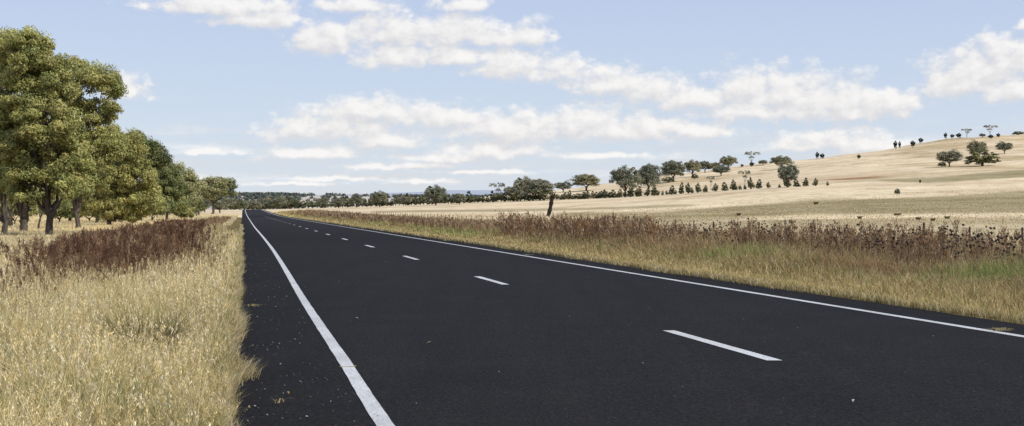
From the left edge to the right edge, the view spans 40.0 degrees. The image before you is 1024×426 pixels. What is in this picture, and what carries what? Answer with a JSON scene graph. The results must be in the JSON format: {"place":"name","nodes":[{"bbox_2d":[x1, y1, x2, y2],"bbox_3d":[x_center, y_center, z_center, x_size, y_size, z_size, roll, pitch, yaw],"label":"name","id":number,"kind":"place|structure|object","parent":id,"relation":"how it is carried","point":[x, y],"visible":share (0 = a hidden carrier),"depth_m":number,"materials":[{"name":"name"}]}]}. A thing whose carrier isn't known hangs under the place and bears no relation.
{"place":"outdoors","nodes":[
{"label":"outdoors","id":0,"kind":"place"},
{"bbox_2d":[206,195,448,209],"bbox_3d":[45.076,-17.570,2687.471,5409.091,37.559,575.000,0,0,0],"label":"hills","id":1,"kind":"structure","parent":0,"point":[308,197],"depth_m":2783.74,"materials":[{"name":"green plant"}]},
{"bbox_2d":[219,191,490,200],"bbox_3d":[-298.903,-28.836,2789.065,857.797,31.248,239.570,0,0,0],"label":"woodland","id":2,"kind":"object","parent":1,"relation":"on","point":[268,194],"visible":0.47,"depth_m":2840.83,"materials":[{"name":"green plant"}]},
{"bbox_2d":[308,190,523,196],"bbox_3d":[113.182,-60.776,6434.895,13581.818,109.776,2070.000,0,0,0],"label":"hills","id":3,"kind":"structure","parent":0,"point":[474,192],"depth_m":6969.69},
{"bbox_2d":[0,0,1023,194],"label":"sky","id":4,"kind":"structure","parent":0,"point":[318,97],"materials":[{"name":"blue"}]},
{"bbox_2d":[32,134,1023,402],"bbox_3d":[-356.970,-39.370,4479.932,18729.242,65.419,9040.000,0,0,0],"label":"ground","id":5,"kind":"structure","parent":0,"point":[886,174],"depth_m":380.26,"materials":[{"name":"beige plant"}]},
{"bbox_2d":[0,25,22,233],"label":"gum tree","id":6,"kind":"object","parent":5,"relation":"on","point":[4,218],"visible":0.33,"depth_m":65.87,"materials":[{"name":"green plant"}]},
{"bbox_2d":[0,201,40,223],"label":"leafy bush","id":7,"kind":"object","parent":5,"relation":"on","point":[34,211],"visible":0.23,"depth_m":119.92,"materials":[{"name":"green plant"}]},
{"bbox_2d":[7,194,55,225],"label":"gum tree","id":8,"kind":"object","parent":5,"relation":"on","point":[11,216],"depth_m":104.89,"materials":[{"name":"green plant"}]},
{"bbox_2d":[0,57,64,231],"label":"gum tree","id":9,"kind":"object","parent":5,"relation":"on","point":[22,210],"visible":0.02,"depth_m":75.88,"materials":[{"name":"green plant"}]},
{"bbox_2d":[37,189,53,228],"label":"gum tree","id":10,"kind":"object","parent":5,"relation":"on","point":[40,216],"depth_m":87.97,"materials":[{"name":"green plant"}]},
{"bbox_2d":[0,25,95,234],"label":"gum tree","id":11,"kind":"object","parent":5,"relation":"on","point":[41,73],"visible":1,"depth_m":61.47,"materials":[{"name":"green plant"}]},
{"bbox_2d":[41,195,78,221],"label":"leafy bush","id":12,"kind":"object","parent":5,"relation":"on","point":[66,208],"visible":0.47,"depth_m":134.37,"materials":[{"name":"green plant"}]},
{"bbox_2d":[72,202,102,220],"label":"leafy bush","id":13,"kind":"object","parent":5,"relation":"on","point":[81,214],"visible":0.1,"depth_m":148.76,"materials":[{"name":"green plant"}]},
{"bbox_2d":[53,55,128,228],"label":"gum tree","id":14,"kind":"object","parent":5,"relation":"on","point":[97,77],"visible":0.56,"depth_m":92.64,"materials":[{"name":"green plant"}]},
{"bbox_2d":[0,215,237,421],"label":"dock weeds","id":15,"kind":"object","parent":5,"relation":"on","point":[130,240],"visible":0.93,"depth_m":21.12,"materials":[{"name":"brown plant"}]},
{"bbox_2d":[76,121,161,224],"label":"gum tree","id":16,"kind":"object","parent":5,"relation":"on","point":[119,203],"visible":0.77,"depth_m":111.38,"materials":[{"name":"green plant"}]},
{"bbox_2d":[0,221,248,425],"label":"verge grass","id":17,"kind":"structure","parent":5,"relation":"on","point":[72,375],"depth_m":10.21,"materials":[{"name":"beige plant"}]},
{"bbox_2d":[65,299,217,357],"bbox_3d":[-2.884,0.979,10.993,1.334,0.655,1.311,0,0,34],"label":"grass tussock","id":18,"kind":"object","parent":5,"relation":"on","point":[167,327],"depth_m":11.00,"materials":[{"name":"beige plant"}]},
{"bbox_2d":[128,129,174,220],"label":"gum tree","id":19,"kind":"object","parent":5,"relation":"on","point":[157,151],"visible":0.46,"depth_m":149.53,"materials":[{"name":"green plant"}]},
{"bbox_2d":[146,193,170,220],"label":"leafy bush","id":20,"kind":"object","parent":5,"relation":"on","point":[164,209],"visible":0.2,"depth_m":149.84,"materials":[{"name":"green plant"}]},
{"bbox_2d":[153,160,187,219],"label":"gum tree","id":21,"kind":"object","parent":5,"relation":"on","point":[171,182],"visible":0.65,"depth_m":167.32,"materials":[{"name":"green plant"}]},
{"bbox_2d":[168,197,194,217],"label":"leafy bush","id":22,"kind":"object","parent":5,"relation":"on","point":[184,209],"visible":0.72,"depth_m":199.56,"materials":[{"name":"green plant"}]},
{"bbox_2d":[173,160,201,214],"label":"gum tree","id":23,"kind":"object","parent":5,"relation":"on","point":[193,182],"visible":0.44,"depth_m":214.84,"materials":[{"name":"green plant"}]},
{"bbox_2d":[189,199,207,215],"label":"round bush","id":24,"kind":"object","parent":5,"relation":"on","point":[201,207],"visible":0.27,"depth_m":269.44,"materials":[{"name":"green plant"}]},
{"bbox_2d":[197,179,208,214],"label":"gum tree","id":25,"kind":"object","parent":5,"relation":"on","point":[204,186],"visible":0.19,"depth_m":299.99,"materials":[{"name":"green plant"}]},
{"bbox_2d":[203,199,211,211],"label":"gum tree","id":26,"kind":"object","parent":5,"relation":"on","point":[207,203],"visible":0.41,"depth_m":459.18,"materials":[{"name":"green plant"}]},
{"bbox_2d":[198,176,237,213],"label":"gum tree","id":27,"kind":"object","parent":5,"relation":"on","point":[219,186],"visible":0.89,"depth_m":393.44,"materials":[{"name":"green plant"}]},
{"bbox_2d":[210,201,229,212],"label":"gum tree","id":28,"kind":"object","parent":5,"relation":"on","point":[219,205],"visible":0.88,"depth_m":428.76,"materials":[{"name":"green plant"}]},
{"bbox_2d":[225,197,235,209],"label":"gum tree","id":29,"kind":"object","parent":5,"relation":"on","point":[230,201],"visible":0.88,"depth_m":724.13,"materials":[{"name":"green plant"}]},
{"bbox_2d":[228,202,239,209],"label":"gum tree","id":30,"kind":"object","parent":5,"relation":"on","point":[237,206],"visible":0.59,"depth_m":874.56,"materials":[{"name":"green plant"}]},
{"bbox_2d":[237,200,245,209],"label":"gum tree","id":31,"kind":"object","parent":5,"relation":"on","point":[241,204],"visible":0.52,"depth_m":1172.45,"materials":[{"name":"green plant"}]},
{"bbox_2d":[249,200,261,209],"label":"gum tree","id":32,"kind":"object","parent":5,"relation":"on","point":[255,204],"visible":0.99,"depth_m":1198.63,"materials":[{"name":"green plant"}]},
{"bbox_2d":[256,199,266,208],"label":"gum tree","id":33,"kind":"object","parent":5,"relation":"on","point":[263,202],"visible":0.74,"depth_m":1209.09,"materials":[{"name":"green plant"}]},
{"bbox_2d":[271,197,285,205],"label":"gum tree","id":34,"kind":"object","parent":5,"relation":"on","point":[274,201],"visible":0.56,"depth_m":716.89,"materials":[{"name":"green plant"}]},
{"bbox_2d":[287,197,292,208],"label":"boundary shrub","id":35,"kind":"object","parent":5,"relation":"on","point":[289,203],"visible":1,"depth_m":610.56,"materials":[{"name":"green plant"}]},
{"bbox_2d":[290,199,297,208],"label":"boundary shrub","id":36,"kind":"object","parent":5,"relation":"on","point":[295,201],"visible":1,"depth_m":610.76,"materials":[{"name":"green plant"}]},
{"bbox_2d":[295,199,301,208],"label":"boundary shrub","id":37,"kind":"object","parent":5,"relation":"on","point":[298,205],"visible":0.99,"depth_m":608.64,"materials":[{"name":"green plant"}]},
{"bbox_2d":[308,202,315,207],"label":"boundary shrub","id":38,"kind":"object","parent":5,"relation":"on","point":[311,204],"visible":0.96,"depth_m":599.63,"materials":[{"name":"green plant"}]},
{"bbox_2d":[316,196,329,207],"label":"gum tree","id":39,"kind":"object","parent":5,"relation":"on","point":[322,202],"visible":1,"depth_m":579.28,"materials":[{"name":"green plant"}]},
{"bbox_2d":[332,198,345,207],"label":"gum tree","id":40,"kind":"object","parent":5,"relation":"on","point":[338,201],"visible":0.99,"depth_m":538.88,"materials":[{"name":"green plant"}]},
{"bbox_2d":[343,196,350,206],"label":"boundary shrub","id":41,"kind":"object","parent":5,"relation":"on","point":[347,202],"visible":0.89,"depth_m":576.28,"materials":[{"name":"green plant"}]},
{"bbox_2d":[350,194,363,207],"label":"gum tree","id":42,"kind":"object","parent":5,"relation":"on","point":[357,199],"visible":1,"depth_m":533.87,"materials":[{"name":"green plant"}]},
{"bbox_2d":[362,199,370,206],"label":"boundary shrub","id":43,"kind":"object","parent":5,"relation":"on","point":[366,204],"visible":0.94,"depth_m":566.16,"materials":[{"name":"green plant"}]},
{"bbox_2d":[369,190,388,206],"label":"gum tree","id":44,"kind":"object","parent":5,"relation":"on","point":[380,196],"visible":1,"depth_m":513.89,"materials":[{"name":"green plant"}]},
{"bbox_2d":[397,195,411,205],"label":"gum tree","id":45,"kind":"object","parent":5,"relation":"on","point":[403,199],"visible":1,"depth_m":544.22,"materials":[{"name":"green plant"}]},
{"bbox_2d":[420,194,427,204],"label":"boundary shrub","id":46,"kind":"object","parent":5,"relation":"on","point":[424,199],"visible":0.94,"depth_m":540.81,"materials":[{"name":"green plant"}]},
{"bbox_2d":[423,184,447,205],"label":"gum tree","id":47,"kind":"object","parent":5,"relation":"on","point":[437,192],"visible":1,"depth_m":488.90,"materials":[{"name":"green plant"}]},
{"bbox_2d":[443,194,452,203],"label":"boundary shrub","id":48,"kind":"object","parent":5,"relation":"on","point":[447,199],"visible":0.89,"depth_m":528.72,"materials":[{"name":"green plant"}]},
{"bbox_2d":[450,193,465,203],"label":"gum tree","id":49,"kind":"object","parent":5,"relation":"on","point":[460,197],"visible":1,"depth_m":489.02,"materials":[{"name":"green plant"}]},
{"bbox_2d":[466,191,472,202],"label":"boundary shrub","id":50,"kind":"object","parent":5,"relation":"on","point":[468,196],"visible":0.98,"depth_m":520.77,"materials":[{"name":"green plant"}]},
{"bbox_2d":[469,196,476,202],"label":"boundary shrub","id":51,"kind":"object","parent":5,"relation":"on","point":[474,199],"visible":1,"depth_m":518.07,"materials":[{"name":"green plant"}]},
{"bbox_2d":[490,190,496,201],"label":"boundary shrub","id":52,"kind":"object","parent":5,"relation":"on","point":[492,197],"visible":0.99,"depth_m":507.40,"materials":[{"name":"green plant"}]},
{"bbox_2d":[488,182,505,193],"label":"gum tree","id":53,"kind":"object","parent":5,"relation":"on","point":[501,185],"visible":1,"depth_m":509.60,"materials":[{"name":"green plant"}]},
{"bbox_2d":[500,193,508,201],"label":"boundary shrub","id":54,"kind":"object","parent":5,"relation":"on","point":[504,198],"visible":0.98,"depth_m":504.91,"materials":[{"name":"green plant"}]},
{"bbox_2d":[0,189,1023,244],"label":"paddock grass","id":55,"kind":"structure","parent":5,"relation":"on","point":[64,224],"depth_m":164.49,"materials":[{"name":"beige plant"}]},
{"bbox_2d":[503,184,522,195],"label":"gum tree","id":56,"kind":"object","parent":5,"relation":"on","point":[511,190],"visible":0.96,"depth_m":503.98,"materials":[{"name":"green plant"}]},
{"bbox_2d":[512,191,519,200],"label":"boundary shrub","id":57,"kind":"object","parent":5,"relation":"on","point":[515,196],"visible":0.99,"depth_m":500.28,"materials":[{"name":"green plant"}]},
{"bbox_2d":[513,175,533,195],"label":"gum tree","id":58,"kind":"object","parent":5,"relation":"on","point":[518,181],"visible":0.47,"depth_m":518.67,"materials":[{"name":"green plant"}]},
{"bbox_2d":[529,193,536,200],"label":"boundary shrub","id":59,"kind":"object","parent":5,"relation":"on","point":[532,197],"visible":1,"depth_m":491.55,"materials":[{"name":"green plant"}]},
{"bbox_2d":[520,178,555,200],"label":"gum tree","id":60,"kind":"object","parent":5,"relation":"on","point":[536,186],"visible":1,"depth_m":488.19,"materials":[{"name":"green plant"}]},
{"bbox_2d":[539,189,548,199],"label":"boundary shrub","id":61,"kind":"object","parent":5,"relation":"on","point":[543,196],"visible":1,"depth_m":485.78,"materials":[{"name":"green plant"}]},
{"bbox_2d":[546,191,555,215],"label":"dead trunk","id":62,"kind":"object","parent":5,"relation":"on","point":[549,211],"visible":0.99,"depth_m":283.73,"materials":[{"name":"brown wood"}]},
{"bbox_2d":[554,180,572,191],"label":"gum tree","id":63,"kind":"object","parent":5,"relation":"on","point":[563,185],"visible":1,"depth_m":758.92,"materials":[{"name":"green plant"}]},
{"bbox_2d":[559,192,568,199],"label":"boundary shrub","id":64,"kind":"object","parent":5,"relation":"on","point":[564,196],"visible":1,"depth_m":480.99,"materials":[{"name":"green plant"}]},
{"bbox_2d":[567,173,600,190],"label":"gum tree","id":65,"kind":"object","parent":5,"relation":"on","point":[586,179],"visible":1,"depth_m":756.89,"materials":[{"name":"green plant"}]},
{"bbox_2d":[584,190,591,198],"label":"boundary shrub","id":66,"kind":"object","parent":5,"relation":"on","point":[587,195],"visible":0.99,"depth_m":471.15,"materials":[{"name":"green plant"}]},
{"bbox_2d":[616,189,622,197],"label":"conical shrub","id":67,"kind":"object","parent":5,"relation":"on","point":[619,194],"visible":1,"depth_m":460.94,"materials":[{"name":"green plant"}]},
{"bbox_2d":[609,165,642,191],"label":"gum tree","id":68,"kind":"object","parent":5,"relation":"on","point":[624,177],"visible":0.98,"depth_m":473.56,"materials":[{"name":"green plant"}]},
{"bbox_2d":[627,184,633,196],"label":"conical shrub","id":69,"kind":"object","parent":5,"relation":"on","point":[630,191],"visible":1,"depth_m":457.11,"materials":[{"name":"green plant"}]},
{"bbox_2d":[636,186,641,196],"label":"conical shrub","id":70,"kind":"object","parent":5,"relation":"on","point":[639,191],"visible":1,"depth_m":454.25,"materials":[{"name":"green plant"}]},
{"bbox_2d":[274,209,1023,323],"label":"verge grass","id":71,"kind":"structure","parent":5,"relation":"on","point":[1003,293],"depth_m":27.74,"materials":[{"name":"beige plant"}]},
{"bbox_2d":[637,163,664,189],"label":"gum tree","id":72,"kind":"object","parent":5,"relation":"on","point":[651,173],"visible":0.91,"depth_m":502.94,"materials":[{"name":"green plant"}]},
{"bbox_2d":[650,184,656,195],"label":"conical shrub","id":73,"kind":"object","parent":5,"relation":"on","point":[653,190],"visible":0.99,"depth_m":449.43,"materials":[{"name":"green plant"}]},
{"bbox_2d":[291,209,1023,291],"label":"dock weeds","id":74,"kind":"object","parent":5,"relation":"on","point":[595,228],"visible":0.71,"depth_m":38.51,"materials":[{"name":"brown plant"}]},
{"bbox_2d":[661,177,675,182],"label":"tree","id":75,"kind":"object","parent":5,"relation":"on","point":[670,179],"visible":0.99,"depth_m":719.23,"materials":[{"name":"green plant"}]},
{"bbox_2d":[668,185,674,194],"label":"conical shrub","id":76,"kind":"object","parent":5,"relation":"on","point":[671,191],"visible":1,"depth_m":443.71,"materials":[{"name":"green plant"}]},
{"bbox_2d":[659,160,686,178],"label":"gum tree","id":77,"kind":"object","parent":5,"relation":"on","point":[674,168],"visible":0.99,"depth_m":722.16,"materials":[{"name":"green plant"}]},
{"bbox_2d":[678,182,683,193],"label":"conical shrub","id":78,"kind":"object","parent":5,"relation":"on","point":[681,190],"visible":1,"depth_m":440.71,"materials":[{"name":"green plant"}]},
{"bbox_2d":[685,183,690,192],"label":"conical shrub","id":79,"kind":"object","parent":5,"relation":"on","point":[688,189],"visible":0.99,"depth_m":438.65,"materials":[{"name":"green plant"}]},
{"bbox_2d":[683,159,701,173],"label":"gum tree","id":80,"kind":"object","parent":5,"relation":"on","point":[691,164],"visible":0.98,"depth_m":773.56,"materials":[{"name":"green plant"}]},
{"bbox_2d":[371,211,1023,245],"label":"wire fence","id":81,"kind":"object","parent":5,"relation":"on","point":[1021,229],"visible":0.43,"depth_m":65.43,"materials":[{"name":"grey metal"}]},
{"bbox_2d":[695,183,701,192],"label":"conical shrub","id":82,"kind":"object","parent":5,"relation":"on","point":[698,189],"visible":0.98,"depth_m":435.70,"materials":[{"name":"green plant"}]},
{"bbox_2d":[699,160,710,172],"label":"gum tree","id":83,"kind":"object","parent":5,"relation":"on","point":[704,163],"visible":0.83,"depth_m":868.08,"materials":[{"name":"green plant"}]},
{"bbox_2d":[711,183,718,190],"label":"conical shrub","id":84,"kind":"object","parent":5,"relation":"on","point":[715,188],"visible":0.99,"depth_m":430.45,"materials":[{"name":"green plant"}]},
{"bbox_2d":[709,162,721,168],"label":"gum tree","id":85,"kind":"object","parent":5,"relation":"on","point":[711,165],"visible":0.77,"depth_m":863.52,"materials":[{"name":"green plant"}]},
{"bbox_2d":[712,165,730,175],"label":"gum tree","id":86,"kind":"object","parent":5,"relation":"on","point":[721,169],"visible":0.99,"depth_m":753.79,"materials":[{"name":"green plant"}]},
{"bbox_2d":[721,182,728,190],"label":"conical shrub","id":87,"kind":"object","parent":5,"relation":"on","point":[724,186],"visible":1,"depth_m":427.73,"materials":[{"name":"green plant"}]},
{"bbox_2d":[718,155,737,167],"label":"gum tree","id":88,"kind":"object","parent":5,"relation":"on","point":[728,161],"visible":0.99,"depth_m":863.43,"materials":[{"name":"green plant"}]},
{"bbox_2d":[729,179,735,189],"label":"conical shrub","id":89,"kind":"object","parent":5,"relation":"on","point":[733,182],"visible":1,"depth_m":425.13,"materials":[{"name":"green plant"}]},
{"bbox_2d":[737,170,750,180],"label":"gum tree","id":90,"kind":"object","parent":5,"relation":"on","point":[747,172],"visible":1,"depth_m":454.97,"materials":[{"name":"green plant"}]},
{"bbox_2d":[747,177,754,188],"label":"conical shrub","id":91,"kind":"object","parent":5,"relation":"on","point":[751,184],"visible":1,"depth_m":420.02,"materials":[{"name":"green plant"}]},
{"bbox_2d":[745,151,760,161],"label":"gum tree","id":92,"kind":"object","parent":5,"relation":"on","point":[750,154],"visible":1,"depth_m":879.74,"materials":[{"name":"green plant"}]},
{"bbox_2d":[755,179,761,187],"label":"conical shrub","id":93,"kind":"object","parent":5,"relation":"on","point":[758,184],"visible":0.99,"depth_m":417.51,"materials":[{"name":"green plant"}]},
{"bbox_2d":[524,215,1023,269],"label":"thistles","id":94,"kind":"object","parent":5,"relation":"on","point":[877,241],"visible":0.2,"depth_m":28.97,"materials":[{"name":"brown plant"}]},
{"bbox_2d":[769,155,791,165],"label":"gum tree","id":95,"kind":"object","parent":5,"relation":"on","point":[779,160],"visible":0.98,"depth_m":778.30,"materials":[{"name":"green plant"}]},
{"bbox_2d":[777,161,799,187],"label":"gum tree","id":96,"kind":"object","parent":5,"relation":"on","point":[788,173],"visible":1,"depth_m":404.29,"materials":[{"name":"green plant"}]},
{"bbox_2d":[802,177,808,185],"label":"conical shrub","id":97,"kind":"object","parent":5,"relation":"on","point":[805,182],"visible":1,"depth_m":404.68,"materials":[{"name":"green plant"}]},
{"bbox_2d":[935,148,963,166],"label":"gum tree","id":98,"kind":"object","parent":5,"relation":"on","point":[947,157],"visible":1,"depth_m":543.74,"materials":[{"name":"green plant"}]},
{"bbox_2d":[966,139,987,151],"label":"gum tree","id":99,"kind":"object","parent":5,"relation":"on","point":[971,146],"visible":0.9,"depth_m":648.65,"materials":[{"name":"green plant"}]},
{"bbox_2d":[964,149,1001,165],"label":"bushy tree","id":100,"kind":"object","parent":5,"relation":"on","point":[974,156],"visible":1,"depth_m":533.39,"materials":[{"name":"green plant"}]},
{"bbox_2d":[995,140,1013,153],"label":"gum tree","id":101,"kind":"object","parent":5,"relation":"on","point":[1005,146],"visible":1,"depth_m":713.69,"materials":[{"name":"green plant"}]},
{"bbox_2d":[231,209,1023,425],"bbox_3d":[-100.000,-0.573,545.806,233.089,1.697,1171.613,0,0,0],"label":"road","id":102,"kind":"structure","parent":0,"point":[538,352],"depth_m":13.06,"materials":[{"name":"black asphalt"}]},
{"bbox_2d":[245,211,394,425],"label":"edge line","id":103,"kind":"object","parent":102,"relation":"on","point":[379,416],"visible":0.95,"depth_m":11.80,"materials":[{"name":"paint"}]},
{"bbox_2d":[265,216,779,359],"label":"line","id":104,"kind":"object","parent":102,"relation":"on","point":[754,354],"visible":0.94,"depth_m":13.39,"materials":[{"name":"paint"}]},
{"bbox_2d":[206,219,1023,425],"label":"edge grass","id":105,"kind":"structure","parent":102,"relation":"on","point":[239,325],"depth_m":20.14,"materials":[{"name":"beige plant"}]},
{"bbox_2d":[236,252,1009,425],"bbox_3d":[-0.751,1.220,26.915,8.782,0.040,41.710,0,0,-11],"label":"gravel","id":106,"kind":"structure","parent":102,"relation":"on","point":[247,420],"depth_m":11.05,"materials":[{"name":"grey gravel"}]},
{"bbox_2d":[263,210,1023,336],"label":"edge line","id":107,"kind":"object","parent":102,"relation":"on","point":[759,293],"visible":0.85,"depth_m":20.14,"materials":[{"name":"paint"}]},
{"bbox_2d":[985,327,1013,330],"bbox_3d":[5.166,1.228,14.839,0.440,0.028,0.331,0,0,-28],"label":"straw wisp","id":108,"kind":"object","parent":107,"relation":"on","point":[1003,329],"visible":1,"depth_m":14.84,"materials":[{"name":"beige plant"}]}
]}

